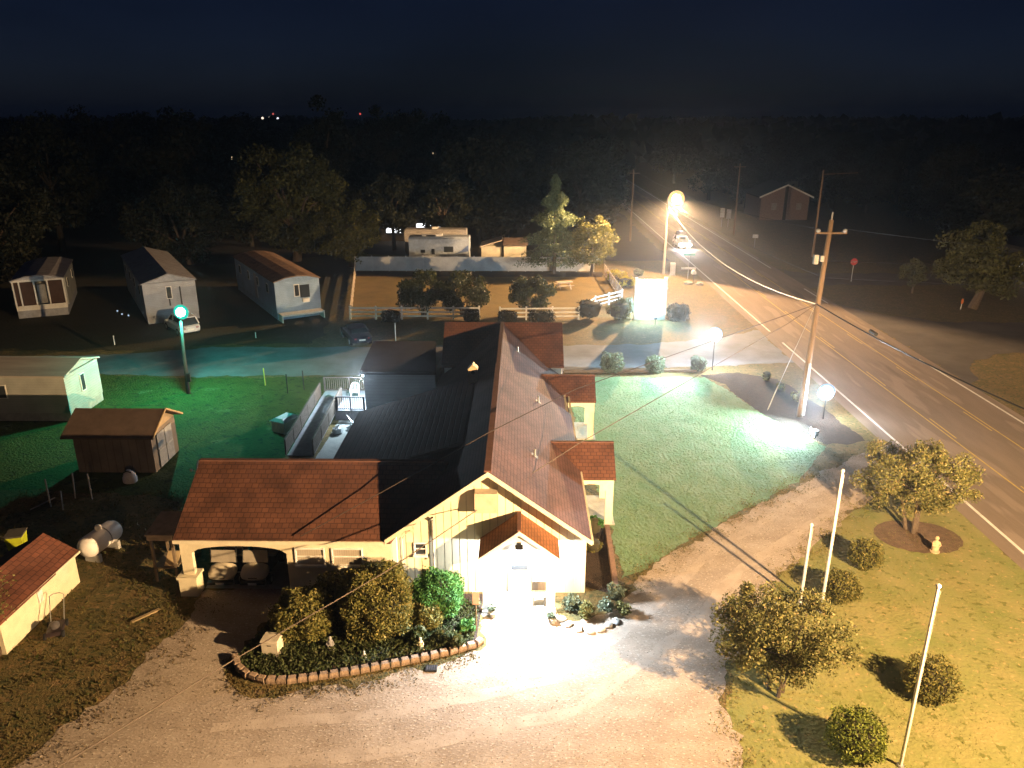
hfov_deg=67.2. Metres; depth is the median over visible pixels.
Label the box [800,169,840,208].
wood tree
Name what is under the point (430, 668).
stepping marker
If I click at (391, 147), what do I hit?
wood tree
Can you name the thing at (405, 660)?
edging block
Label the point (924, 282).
overhead wire
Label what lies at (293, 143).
wood tree
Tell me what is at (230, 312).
park ground
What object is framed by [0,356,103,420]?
mobile home
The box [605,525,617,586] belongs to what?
landscape timber
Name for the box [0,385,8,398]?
window
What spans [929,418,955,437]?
road marking
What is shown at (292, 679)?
edging block
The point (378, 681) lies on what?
grass edge
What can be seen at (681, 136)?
wood tree
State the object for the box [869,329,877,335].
splice case
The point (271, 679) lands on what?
edging block
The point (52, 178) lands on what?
wood tree
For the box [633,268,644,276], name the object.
verge bush
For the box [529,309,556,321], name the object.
hedge block
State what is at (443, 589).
boxwood
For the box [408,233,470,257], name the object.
travel trailer
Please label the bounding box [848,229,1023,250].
overhead wire
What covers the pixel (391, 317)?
hedge block
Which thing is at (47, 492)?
garden stake
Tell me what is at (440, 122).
horizon tree
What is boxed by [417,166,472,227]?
oak tree
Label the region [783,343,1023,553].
road marking
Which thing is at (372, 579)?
overhead wire
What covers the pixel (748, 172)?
wood tree
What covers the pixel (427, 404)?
building
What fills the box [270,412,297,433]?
storage box
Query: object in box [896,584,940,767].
flagpole
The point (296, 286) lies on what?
window
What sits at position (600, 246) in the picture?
broadleaf tree
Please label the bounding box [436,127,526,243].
wood tree
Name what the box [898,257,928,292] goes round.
tree
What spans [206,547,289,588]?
carport floor
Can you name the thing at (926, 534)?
mulch ring
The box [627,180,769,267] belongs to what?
road marking
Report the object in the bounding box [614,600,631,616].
bed plant
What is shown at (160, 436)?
door
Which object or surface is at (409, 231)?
travel trailer
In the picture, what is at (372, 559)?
window unit
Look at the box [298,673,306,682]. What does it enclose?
edging block
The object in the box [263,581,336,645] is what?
holly bush
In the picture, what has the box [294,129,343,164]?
wood tree
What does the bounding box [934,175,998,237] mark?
wood tree
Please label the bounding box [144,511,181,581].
timber stand
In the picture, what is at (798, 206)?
window
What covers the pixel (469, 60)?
sky
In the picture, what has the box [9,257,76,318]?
mobile home
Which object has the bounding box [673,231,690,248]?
moving car
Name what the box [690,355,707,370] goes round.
ball hedge
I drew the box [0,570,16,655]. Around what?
bare shrub
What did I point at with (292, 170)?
oak tree
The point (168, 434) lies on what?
door
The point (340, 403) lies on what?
deck
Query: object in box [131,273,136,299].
door
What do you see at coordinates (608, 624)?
edging stone
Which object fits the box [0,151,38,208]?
wood tree
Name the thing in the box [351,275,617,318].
paddock grass
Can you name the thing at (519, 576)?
door
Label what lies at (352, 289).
board fence
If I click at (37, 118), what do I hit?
horizon tree
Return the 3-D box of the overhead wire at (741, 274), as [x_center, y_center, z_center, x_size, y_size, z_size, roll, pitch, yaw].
[18.273,-12.138,68.389,0.063,2.122,46.613,0,19,0]
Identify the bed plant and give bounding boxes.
[561,592,582,611]
[577,599,594,619]
[596,596,613,612]
[606,581,626,600]
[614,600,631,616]
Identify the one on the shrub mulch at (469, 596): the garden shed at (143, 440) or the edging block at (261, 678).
the edging block at (261, 678)
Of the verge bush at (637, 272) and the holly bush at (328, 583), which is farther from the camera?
the verge bush at (637, 272)
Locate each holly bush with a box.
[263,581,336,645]
[313,570,350,613]
[331,559,418,646]
[380,558,408,599]
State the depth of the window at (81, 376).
49.06 m
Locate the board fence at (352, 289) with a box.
[349,261,355,317]
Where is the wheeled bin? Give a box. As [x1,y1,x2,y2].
[2,527,27,550]
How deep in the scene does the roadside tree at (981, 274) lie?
73.75 m
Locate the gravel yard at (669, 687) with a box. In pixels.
[13,447,909,767]
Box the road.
[620,178,1023,569]
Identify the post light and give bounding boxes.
[707,327,722,369]
[817,384,834,418]
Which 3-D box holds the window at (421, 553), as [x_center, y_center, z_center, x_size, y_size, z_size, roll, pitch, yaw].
[-3.589,6.492,30.176,0.560,0.620,0.150,0,19,1]
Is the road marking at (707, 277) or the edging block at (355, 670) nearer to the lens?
the edging block at (355, 670)
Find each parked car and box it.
[164,313,199,335]
[341,323,371,345]
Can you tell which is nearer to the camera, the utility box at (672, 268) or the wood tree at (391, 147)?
the utility box at (672, 268)
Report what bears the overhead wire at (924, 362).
attached to the utility pole at (823, 258)
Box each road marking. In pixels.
[622,203,770,331]
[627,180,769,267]
[628,186,1023,448]
[629,196,1023,492]
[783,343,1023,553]
[920,359,1023,423]
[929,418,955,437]
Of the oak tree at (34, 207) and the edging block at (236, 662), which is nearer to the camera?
the edging block at (236, 662)
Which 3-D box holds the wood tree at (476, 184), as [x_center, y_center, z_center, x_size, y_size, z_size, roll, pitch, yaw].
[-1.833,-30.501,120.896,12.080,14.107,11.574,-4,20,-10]
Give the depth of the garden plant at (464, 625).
28.15 m
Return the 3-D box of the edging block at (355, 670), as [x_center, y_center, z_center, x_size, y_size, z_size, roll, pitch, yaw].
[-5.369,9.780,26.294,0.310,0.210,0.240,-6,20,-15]
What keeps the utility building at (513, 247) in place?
on the ground at (790, 242)
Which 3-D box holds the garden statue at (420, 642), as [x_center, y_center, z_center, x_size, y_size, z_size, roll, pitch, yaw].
[-3.263,9.233,27.404,0.277,0.517,0.267,0,19,1]
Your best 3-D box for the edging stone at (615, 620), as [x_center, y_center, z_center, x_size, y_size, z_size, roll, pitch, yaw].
[3.901,8.910,28.936,0.312,0.160,0.377,-11,22,-29]
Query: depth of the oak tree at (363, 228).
94.05 m
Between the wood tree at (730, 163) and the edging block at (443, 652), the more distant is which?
the wood tree at (730, 163)
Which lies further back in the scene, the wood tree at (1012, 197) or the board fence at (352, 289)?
the wood tree at (1012, 197)
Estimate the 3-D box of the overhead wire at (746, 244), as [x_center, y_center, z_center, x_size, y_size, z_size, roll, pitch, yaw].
[18.416,-13.725,67.939,0.022,0.586,46.609,0,19,0]
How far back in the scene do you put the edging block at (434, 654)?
26.98 m
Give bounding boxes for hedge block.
[381,309,400,322]
[462,309,480,321]
[497,310,517,321]
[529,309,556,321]
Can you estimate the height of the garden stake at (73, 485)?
1.404 m
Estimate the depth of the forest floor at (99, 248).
112.34 m
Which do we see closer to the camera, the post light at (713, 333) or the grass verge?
the grass verge
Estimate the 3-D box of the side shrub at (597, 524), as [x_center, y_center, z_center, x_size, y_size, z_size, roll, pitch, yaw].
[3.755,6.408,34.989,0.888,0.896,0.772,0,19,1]
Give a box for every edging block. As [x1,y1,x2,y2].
[231,653,238,659]
[233,658,240,667]
[235,663,244,674]
[240,668,250,678]
[247,671,258,681]
[256,674,266,683]
[266,675,276,683]
[276,675,286,684]
[287,674,296,684]
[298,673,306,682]
[308,672,317,681]
[319,670,327,679]
[329,669,338,678]
[340,667,348,676]
[350,665,359,674]
[361,663,369,673]
[371,662,379,671]
[381,660,389,669]
[391,658,399,667]
[401,656,409,665]
[411,654,419,663]
[420,652,429,661]
[430,650,438,659]
[439,648,448,657]
[449,646,458,655]
[458,643,467,652]
[467,641,476,649]
[474,637,483,646]
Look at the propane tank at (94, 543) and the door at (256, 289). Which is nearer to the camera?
the propane tank at (94, 543)
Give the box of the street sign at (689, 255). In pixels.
[681,253,695,278]
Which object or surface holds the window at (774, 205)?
in the brick house
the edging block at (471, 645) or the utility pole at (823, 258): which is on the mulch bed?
the utility pole at (823, 258)
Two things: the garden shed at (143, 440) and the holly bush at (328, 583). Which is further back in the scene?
the garden shed at (143, 440)
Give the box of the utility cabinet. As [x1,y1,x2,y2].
[260,632,283,657]
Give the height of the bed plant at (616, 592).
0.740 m
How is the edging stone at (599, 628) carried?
on the gravel yard at (669, 687)
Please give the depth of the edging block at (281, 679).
25.77 m
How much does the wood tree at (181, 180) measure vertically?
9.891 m
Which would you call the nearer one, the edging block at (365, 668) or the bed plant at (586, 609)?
the edging block at (365, 668)
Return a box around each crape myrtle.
[708,580,863,697]
[848,437,985,533]
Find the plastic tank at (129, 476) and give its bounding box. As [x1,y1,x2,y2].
[122,469,137,483]
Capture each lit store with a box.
[380,205,453,240]
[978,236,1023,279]
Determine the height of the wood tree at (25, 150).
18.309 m
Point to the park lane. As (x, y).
(255, 361)
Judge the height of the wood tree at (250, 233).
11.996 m
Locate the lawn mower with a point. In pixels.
(55, 628)
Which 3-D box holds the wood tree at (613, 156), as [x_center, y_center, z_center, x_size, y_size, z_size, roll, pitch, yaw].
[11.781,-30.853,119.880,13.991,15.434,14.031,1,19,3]
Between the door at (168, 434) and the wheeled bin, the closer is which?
the wheeled bin
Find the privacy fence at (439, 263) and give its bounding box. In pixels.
[354,256,593,271]
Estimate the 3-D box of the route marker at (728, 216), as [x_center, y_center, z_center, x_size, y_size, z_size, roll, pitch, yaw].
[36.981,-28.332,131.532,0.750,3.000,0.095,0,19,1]
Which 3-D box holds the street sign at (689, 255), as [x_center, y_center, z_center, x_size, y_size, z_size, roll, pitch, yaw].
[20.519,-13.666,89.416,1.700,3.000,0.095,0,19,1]
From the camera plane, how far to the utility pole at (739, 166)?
121.63 m
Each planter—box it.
[487,604,496,617]
[546,610,556,624]
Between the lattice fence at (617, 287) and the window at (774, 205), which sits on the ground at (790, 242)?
the lattice fence at (617, 287)
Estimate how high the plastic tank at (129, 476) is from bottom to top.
0.746 m
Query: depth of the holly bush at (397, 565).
29.33 m
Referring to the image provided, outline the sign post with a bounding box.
[472,591,478,630]
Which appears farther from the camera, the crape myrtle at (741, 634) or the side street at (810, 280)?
the side street at (810, 280)
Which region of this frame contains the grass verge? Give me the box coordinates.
[726,482,1023,767]
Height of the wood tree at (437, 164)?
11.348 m
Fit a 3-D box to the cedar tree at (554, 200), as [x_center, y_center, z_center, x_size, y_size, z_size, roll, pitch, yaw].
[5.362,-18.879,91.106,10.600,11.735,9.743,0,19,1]
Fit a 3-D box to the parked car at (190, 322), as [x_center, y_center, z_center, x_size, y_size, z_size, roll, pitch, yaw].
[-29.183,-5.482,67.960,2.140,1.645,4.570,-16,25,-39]
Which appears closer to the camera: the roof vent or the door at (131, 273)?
the roof vent
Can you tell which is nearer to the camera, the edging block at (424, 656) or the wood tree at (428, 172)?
the edging block at (424, 656)
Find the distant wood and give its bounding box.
[0,111,1023,169]
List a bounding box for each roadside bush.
[761,371,771,380]
[776,382,784,391]
[790,391,799,401]
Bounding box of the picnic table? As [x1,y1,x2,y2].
[554,281,573,289]
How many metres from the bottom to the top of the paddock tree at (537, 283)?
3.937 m
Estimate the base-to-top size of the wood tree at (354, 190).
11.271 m
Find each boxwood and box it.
[407,566,467,619]
[411,598,444,631]
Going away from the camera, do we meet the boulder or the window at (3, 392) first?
the window at (3, 392)
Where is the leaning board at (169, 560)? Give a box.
[164,551,179,565]
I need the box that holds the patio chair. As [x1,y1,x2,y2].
[350,382,359,398]
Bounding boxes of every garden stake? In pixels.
[44,479,51,506]
[71,472,75,497]
[86,473,92,498]
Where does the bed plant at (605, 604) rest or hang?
on the ground at (790, 242)
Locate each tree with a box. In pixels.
[0,114,109,251]
[0,116,62,184]
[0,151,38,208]
[0,159,61,283]
[0,199,43,259]
[13,153,77,229]
[22,109,81,208]
[101,136,182,229]
[118,177,235,264]
[147,156,211,229]
[173,171,216,232]
[205,152,272,245]
[212,161,268,246]
[216,125,281,180]
[227,140,348,261]
[268,154,322,228]
[280,131,336,162]
[290,94,359,184]
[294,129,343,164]
[298,144,355,215]
[306,166,366,226]
[309,198,382,266]
[328,131,366,193]
[352,103,434,204]
[358,163,402,212]
[362,172,418,250]
[382,145,423,199]
[393,108,473,186]
[395,153,437,204]
[395,268,445,314]
[408,152,445,201]
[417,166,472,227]
[431,269,491,314]
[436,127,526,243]
[464,135,551,238]
[464,143,535,229]
[508,274,556,315]
[514,174,600,273]
[528,148,582,212]
[538,141,629,228]
[545,134,630,222]
[568,215,620,275]
[570,155,629,214]
[647,118,704,182]
[686,146,730,199]
[714,143,774,203]
[727,159,767,207]
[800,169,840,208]
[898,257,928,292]
[914,143,1001,234]
[930,219,1023,309]
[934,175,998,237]
[936,162,996,215]
[939,163,1023,239]
[949,167,1023,238]
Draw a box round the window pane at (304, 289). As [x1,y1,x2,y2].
[299,284,309,297]
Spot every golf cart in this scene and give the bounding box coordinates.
[207,546,252,584]
[239,546,284,584]
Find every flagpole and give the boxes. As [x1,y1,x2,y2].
[799,523,812,604]
[818,469,844,612]
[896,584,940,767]
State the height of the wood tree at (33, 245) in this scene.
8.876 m
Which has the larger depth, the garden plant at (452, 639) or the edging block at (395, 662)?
the garden plant at (452, 639)
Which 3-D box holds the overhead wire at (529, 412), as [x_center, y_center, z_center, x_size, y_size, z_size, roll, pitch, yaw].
[5.637,0.756,37.205,32.719,4.570,1.842,-14,23,-34]
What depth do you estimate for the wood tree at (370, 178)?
134.75 m
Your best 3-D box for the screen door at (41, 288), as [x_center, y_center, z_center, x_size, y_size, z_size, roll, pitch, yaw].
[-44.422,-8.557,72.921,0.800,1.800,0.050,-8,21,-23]
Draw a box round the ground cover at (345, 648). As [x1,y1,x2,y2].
[238,598,480,676]
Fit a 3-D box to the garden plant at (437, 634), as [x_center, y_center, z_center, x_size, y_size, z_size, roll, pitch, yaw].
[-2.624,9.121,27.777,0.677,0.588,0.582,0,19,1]
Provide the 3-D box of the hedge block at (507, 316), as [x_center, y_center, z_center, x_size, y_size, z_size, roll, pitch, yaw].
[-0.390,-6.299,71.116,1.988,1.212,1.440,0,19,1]
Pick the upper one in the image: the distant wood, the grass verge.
the distant wood
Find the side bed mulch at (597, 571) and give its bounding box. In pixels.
[585,528,611,592]
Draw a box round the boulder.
[684,280,692,284]
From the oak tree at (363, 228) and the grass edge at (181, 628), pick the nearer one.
the grass edge at (181, 628)
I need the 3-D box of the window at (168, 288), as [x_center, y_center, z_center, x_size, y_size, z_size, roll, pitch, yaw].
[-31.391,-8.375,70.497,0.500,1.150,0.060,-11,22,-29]
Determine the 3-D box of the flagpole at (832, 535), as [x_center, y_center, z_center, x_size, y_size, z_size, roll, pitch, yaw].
[11.886,5.901,28.647,0.240,6.013,0.228,0,19,1]
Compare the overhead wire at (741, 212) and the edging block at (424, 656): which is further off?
the overhead wire at (741, 212)
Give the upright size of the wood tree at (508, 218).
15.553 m
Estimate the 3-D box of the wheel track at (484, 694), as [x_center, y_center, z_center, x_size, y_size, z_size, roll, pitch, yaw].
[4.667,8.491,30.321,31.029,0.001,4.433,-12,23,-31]
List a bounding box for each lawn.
[0,374,363,502]
[571,376,825,577]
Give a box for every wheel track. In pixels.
[198,493,863,767]
[210,482,833,732]
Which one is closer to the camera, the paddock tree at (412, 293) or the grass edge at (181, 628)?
the grass edge at (181, 628)
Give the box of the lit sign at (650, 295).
[633,277,667,319]
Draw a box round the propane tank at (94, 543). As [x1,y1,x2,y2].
[77,520,122,562]
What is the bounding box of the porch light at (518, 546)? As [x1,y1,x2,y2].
[515,542,522,550]
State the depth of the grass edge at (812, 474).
36.62 m
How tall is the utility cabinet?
0.700 m
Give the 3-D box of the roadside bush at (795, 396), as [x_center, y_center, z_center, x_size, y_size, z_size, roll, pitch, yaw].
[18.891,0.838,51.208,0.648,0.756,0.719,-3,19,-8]
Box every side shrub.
[586,538,603,552]
[590,515,603,534]
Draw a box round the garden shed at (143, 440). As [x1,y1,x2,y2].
[60,408,182,472]
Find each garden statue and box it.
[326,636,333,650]
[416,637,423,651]
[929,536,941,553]
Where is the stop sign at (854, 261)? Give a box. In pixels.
[851,258,857,280]
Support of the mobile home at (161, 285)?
on the park ground at (230, 312)
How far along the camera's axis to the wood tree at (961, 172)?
133.47 m
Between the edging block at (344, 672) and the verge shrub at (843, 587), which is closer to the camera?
the edging block at (344, 672)
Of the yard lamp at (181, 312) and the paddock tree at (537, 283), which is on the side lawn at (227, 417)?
the yard lamp at (181, 312)
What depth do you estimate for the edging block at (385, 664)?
26.47 m
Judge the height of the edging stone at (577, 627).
0.160 m
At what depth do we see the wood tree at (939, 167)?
120.19 m
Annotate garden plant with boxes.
[409,625,426,646]
[430,629,444,644]
[442,630,464,648]
[457,616,475,632]
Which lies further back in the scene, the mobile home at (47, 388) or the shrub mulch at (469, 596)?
the mobile home at (47, 388)
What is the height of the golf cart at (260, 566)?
1.804 m
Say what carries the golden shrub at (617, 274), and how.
on the ground at (790, 242)
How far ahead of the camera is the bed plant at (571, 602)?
29.44 m
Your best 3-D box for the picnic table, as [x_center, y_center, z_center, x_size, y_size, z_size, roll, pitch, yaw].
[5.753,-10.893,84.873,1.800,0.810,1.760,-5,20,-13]
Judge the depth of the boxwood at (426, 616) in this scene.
28.25 m
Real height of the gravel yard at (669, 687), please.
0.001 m
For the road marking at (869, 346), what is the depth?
60.68 m
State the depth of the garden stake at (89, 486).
38.02 m
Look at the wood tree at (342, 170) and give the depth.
121.02 m
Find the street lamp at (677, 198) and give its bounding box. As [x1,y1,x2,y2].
[662,190,684,273]
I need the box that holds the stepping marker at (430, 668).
[425,665,437,671]
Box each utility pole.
[627,170,638,240]
[733,163,745,234]
[767,212,846,417]
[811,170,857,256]
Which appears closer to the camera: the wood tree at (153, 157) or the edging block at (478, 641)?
the edging block at (478, 641)
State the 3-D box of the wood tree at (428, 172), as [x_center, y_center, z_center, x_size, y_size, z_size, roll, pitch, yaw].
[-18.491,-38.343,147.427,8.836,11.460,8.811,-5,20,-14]
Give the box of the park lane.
[46,330,792,377]
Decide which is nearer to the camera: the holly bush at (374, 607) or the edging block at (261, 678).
the edging block at (261, 678)
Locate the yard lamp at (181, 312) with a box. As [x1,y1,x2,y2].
[174,305,190,393]
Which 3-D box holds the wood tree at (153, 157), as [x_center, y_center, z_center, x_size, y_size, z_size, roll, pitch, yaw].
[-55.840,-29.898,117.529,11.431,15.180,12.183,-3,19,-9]
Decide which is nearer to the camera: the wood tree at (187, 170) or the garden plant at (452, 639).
the garden plant at (452, 639)
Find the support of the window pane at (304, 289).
in the mobile home at (278, 287)
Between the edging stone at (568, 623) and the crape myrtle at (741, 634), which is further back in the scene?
the edging stone at (568, 623)
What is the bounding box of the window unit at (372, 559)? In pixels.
[366,557,382,563]
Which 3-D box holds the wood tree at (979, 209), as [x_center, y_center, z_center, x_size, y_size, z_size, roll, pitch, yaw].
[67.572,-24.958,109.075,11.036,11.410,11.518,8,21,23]
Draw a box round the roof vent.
[468,362,477,383]
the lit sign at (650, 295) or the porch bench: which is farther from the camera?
the lit sign at (650, 295)
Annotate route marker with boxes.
[720,208,724,225]
[726,209,731,226]
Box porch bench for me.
[532,581,545,606]
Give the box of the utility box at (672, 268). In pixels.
[669,263,675,275]
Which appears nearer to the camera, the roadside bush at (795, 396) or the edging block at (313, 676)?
the edging block at (313, 676)
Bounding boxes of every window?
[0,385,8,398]
[79,372,86,391]
[165,286,172,298]
[293,284,299,296]
[294,547,326,567]
[331,548,363,567]
[413,542,427,557]
[771,203,776,209]
[796,203,801,209]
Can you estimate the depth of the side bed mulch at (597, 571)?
32.41 m
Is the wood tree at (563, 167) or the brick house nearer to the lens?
the wood tree at (563, 167)
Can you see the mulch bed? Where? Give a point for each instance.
(755, 392)
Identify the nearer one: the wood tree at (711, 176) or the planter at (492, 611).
the planter at (492, 611)
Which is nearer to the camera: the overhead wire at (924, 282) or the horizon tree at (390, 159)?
the overhead wire at (924, 282)
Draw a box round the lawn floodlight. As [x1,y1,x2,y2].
[810,428,818,437]
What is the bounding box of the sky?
[0,0,1023,120]
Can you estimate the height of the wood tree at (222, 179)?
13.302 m
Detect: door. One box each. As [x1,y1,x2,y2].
[36,284,49,302]
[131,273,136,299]
[156,429,168,466]
[163,422,175,459]
[253,273,258,297]
[508,565,530,591]
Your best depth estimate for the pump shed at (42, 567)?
29.19 m
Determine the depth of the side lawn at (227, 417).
46.48 m
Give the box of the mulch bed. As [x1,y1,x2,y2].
[701,373,864,444]
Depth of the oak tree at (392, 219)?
105.86 m
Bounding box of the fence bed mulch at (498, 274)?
[355,271,602,276]
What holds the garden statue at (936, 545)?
on the mulch ring
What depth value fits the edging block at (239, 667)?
26.32 m
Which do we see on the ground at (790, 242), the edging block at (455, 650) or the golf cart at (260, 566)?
the edging block at (455, 650)
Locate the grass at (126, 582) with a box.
[0,488,200,759]
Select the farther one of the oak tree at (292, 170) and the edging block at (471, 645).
the oak tree at (292, 170)
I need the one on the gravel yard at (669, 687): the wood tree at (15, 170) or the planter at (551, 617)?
the planter at (551, 617)
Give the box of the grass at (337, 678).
[223,651,476,698]
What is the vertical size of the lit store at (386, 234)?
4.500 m
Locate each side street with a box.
[776,268,1023,288]
[839,304,1023,392]
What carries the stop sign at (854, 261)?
on the side street at (810, 280)
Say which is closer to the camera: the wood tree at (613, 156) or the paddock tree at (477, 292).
the paddock tree at (477, 292)
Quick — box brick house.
[743,180,813,219]
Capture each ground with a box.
[0,152,1023,767]
[0,255,352,351]
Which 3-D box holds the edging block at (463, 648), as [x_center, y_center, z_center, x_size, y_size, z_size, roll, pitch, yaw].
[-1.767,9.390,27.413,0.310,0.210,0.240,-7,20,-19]
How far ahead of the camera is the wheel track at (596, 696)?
24.38 m
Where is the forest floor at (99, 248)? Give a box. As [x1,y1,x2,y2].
[0,167,668,283]
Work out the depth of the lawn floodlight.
45.34 m
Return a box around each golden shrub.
[606,269,627,280]
[616,275,634,286]
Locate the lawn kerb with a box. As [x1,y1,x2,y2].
[564,369,695,372]
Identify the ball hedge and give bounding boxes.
[599,351,625,373]
[644,354,666,373]
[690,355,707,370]
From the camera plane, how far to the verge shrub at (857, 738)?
22.41 m
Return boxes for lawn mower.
[43,592,68,640]
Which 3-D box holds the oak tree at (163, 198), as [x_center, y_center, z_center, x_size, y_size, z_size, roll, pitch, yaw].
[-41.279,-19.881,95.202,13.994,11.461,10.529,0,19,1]
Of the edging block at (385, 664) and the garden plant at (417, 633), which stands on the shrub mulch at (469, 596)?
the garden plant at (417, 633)
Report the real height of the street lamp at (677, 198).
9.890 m
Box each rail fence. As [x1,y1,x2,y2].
[349,306,479,319]
[499,289,622,319]
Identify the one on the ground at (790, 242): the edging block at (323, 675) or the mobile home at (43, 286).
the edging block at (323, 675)
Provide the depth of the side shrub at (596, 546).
33.34 m
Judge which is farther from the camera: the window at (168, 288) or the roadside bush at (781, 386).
the window at (168, 288)
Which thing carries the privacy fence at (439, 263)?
on the ground at (790, 242)
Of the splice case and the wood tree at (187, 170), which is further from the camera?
the wood tree at (187, 170)
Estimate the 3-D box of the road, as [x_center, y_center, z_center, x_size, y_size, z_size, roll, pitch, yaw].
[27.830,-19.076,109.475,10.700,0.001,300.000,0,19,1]
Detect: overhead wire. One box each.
[56,305,814,767]
[301,304,815,535]
[636,171,817,228]
[668,207,814,303]
[670,202,818,275]
[816,304,1023,408]
[835,278,1023,286]
[836,261,1010,265]
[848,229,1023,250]
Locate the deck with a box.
[284,377,365,455]
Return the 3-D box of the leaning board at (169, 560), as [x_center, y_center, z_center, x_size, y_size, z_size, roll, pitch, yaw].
[-13.896,7.153,31.533,0.520,0.450,0.500,0,19,1]
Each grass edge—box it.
[1,596,230,767]
[215,649,483,712]
[592,442,871,594]
[698,475,910,767]
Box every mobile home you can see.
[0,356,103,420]
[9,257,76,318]
[121,246,199,323]
[233,250,324,322]
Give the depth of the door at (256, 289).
76.77 m
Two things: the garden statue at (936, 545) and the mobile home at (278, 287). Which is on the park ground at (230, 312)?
the mobile home at (278, 287)
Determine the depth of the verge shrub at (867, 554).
32.02 m
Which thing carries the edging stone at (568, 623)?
on the gravel yard at (669, 687)
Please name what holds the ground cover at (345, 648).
on the shrub mulch at (469, 596)
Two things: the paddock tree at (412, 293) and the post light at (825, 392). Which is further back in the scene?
the paddock tree at (412, 293)
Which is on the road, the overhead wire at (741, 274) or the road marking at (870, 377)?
the road marking at (870, 377)
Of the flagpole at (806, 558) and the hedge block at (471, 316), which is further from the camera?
the hedge block at (471, 316)
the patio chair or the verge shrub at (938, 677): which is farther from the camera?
the patio chair
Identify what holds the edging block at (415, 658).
on the ground at (790, 242)
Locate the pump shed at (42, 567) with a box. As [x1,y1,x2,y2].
[0,533,79,654]
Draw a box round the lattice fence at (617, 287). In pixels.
[604,264,622,297]
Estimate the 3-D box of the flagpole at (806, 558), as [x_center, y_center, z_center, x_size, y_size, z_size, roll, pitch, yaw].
[11.242,6.910,29.473,0.240,3.563,0.228,0,19,1]
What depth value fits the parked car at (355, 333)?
63.78 m
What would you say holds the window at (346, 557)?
in the building at (427, 404)
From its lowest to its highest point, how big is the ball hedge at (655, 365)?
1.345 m
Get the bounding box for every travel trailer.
[404,226,467,252]
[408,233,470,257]
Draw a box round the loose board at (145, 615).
[131,608,159,622]
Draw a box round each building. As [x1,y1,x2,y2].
[172,322,615,613]
[480,235,527,256]
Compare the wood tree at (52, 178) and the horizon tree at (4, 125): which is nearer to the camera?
the wood tree at (52, 178)
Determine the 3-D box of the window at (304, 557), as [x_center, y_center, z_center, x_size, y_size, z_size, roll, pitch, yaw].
[-7.882,6.768,30.054,1.220,0.820,0.150,0,19,1]
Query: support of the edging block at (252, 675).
on the ground at (790, 242)
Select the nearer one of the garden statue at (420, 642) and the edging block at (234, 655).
the edging block at (234, 655)
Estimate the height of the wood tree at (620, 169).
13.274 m
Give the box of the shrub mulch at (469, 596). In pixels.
[239,594,482,678]
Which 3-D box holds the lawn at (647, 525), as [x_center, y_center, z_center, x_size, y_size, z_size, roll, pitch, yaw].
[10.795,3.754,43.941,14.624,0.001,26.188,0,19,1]
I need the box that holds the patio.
[315,420,353,458]
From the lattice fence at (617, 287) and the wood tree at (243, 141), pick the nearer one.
the lattice fence at (617, 287)
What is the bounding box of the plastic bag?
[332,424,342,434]
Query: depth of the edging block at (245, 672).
26.08 m
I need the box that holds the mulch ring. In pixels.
[874,520,962,553]
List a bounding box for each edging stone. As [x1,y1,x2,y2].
[556,616,566,621]
[564,620,572,626]
[574,624,581,631]
[584,628,593,633]
[594,626,604,631]
[604,621,612,627]
[612,617,619,624]
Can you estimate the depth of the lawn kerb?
57.16 m
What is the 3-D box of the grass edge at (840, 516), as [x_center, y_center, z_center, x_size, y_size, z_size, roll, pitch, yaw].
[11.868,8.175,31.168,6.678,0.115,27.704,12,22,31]
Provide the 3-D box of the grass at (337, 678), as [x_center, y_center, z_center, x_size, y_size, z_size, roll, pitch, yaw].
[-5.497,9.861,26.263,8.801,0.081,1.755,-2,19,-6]
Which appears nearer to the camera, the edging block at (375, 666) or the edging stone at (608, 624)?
the edging block at (375, 666)
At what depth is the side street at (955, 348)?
66.19 m
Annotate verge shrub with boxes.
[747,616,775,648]
[819,566,864,606]
[819,701,892,766]
[847,536,885,571]
[899,649,968,709]
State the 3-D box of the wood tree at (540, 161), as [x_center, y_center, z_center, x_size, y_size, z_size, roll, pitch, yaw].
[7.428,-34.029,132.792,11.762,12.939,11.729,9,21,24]
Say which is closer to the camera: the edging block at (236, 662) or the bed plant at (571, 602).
the edging block at (236, 662)
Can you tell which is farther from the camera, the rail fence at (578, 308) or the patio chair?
the rail fence at (578, 308)
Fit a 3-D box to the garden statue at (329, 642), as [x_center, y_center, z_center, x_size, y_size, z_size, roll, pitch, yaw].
[-6.464,9.212,27.386,0.304,0.568,0.293,0,19,1]

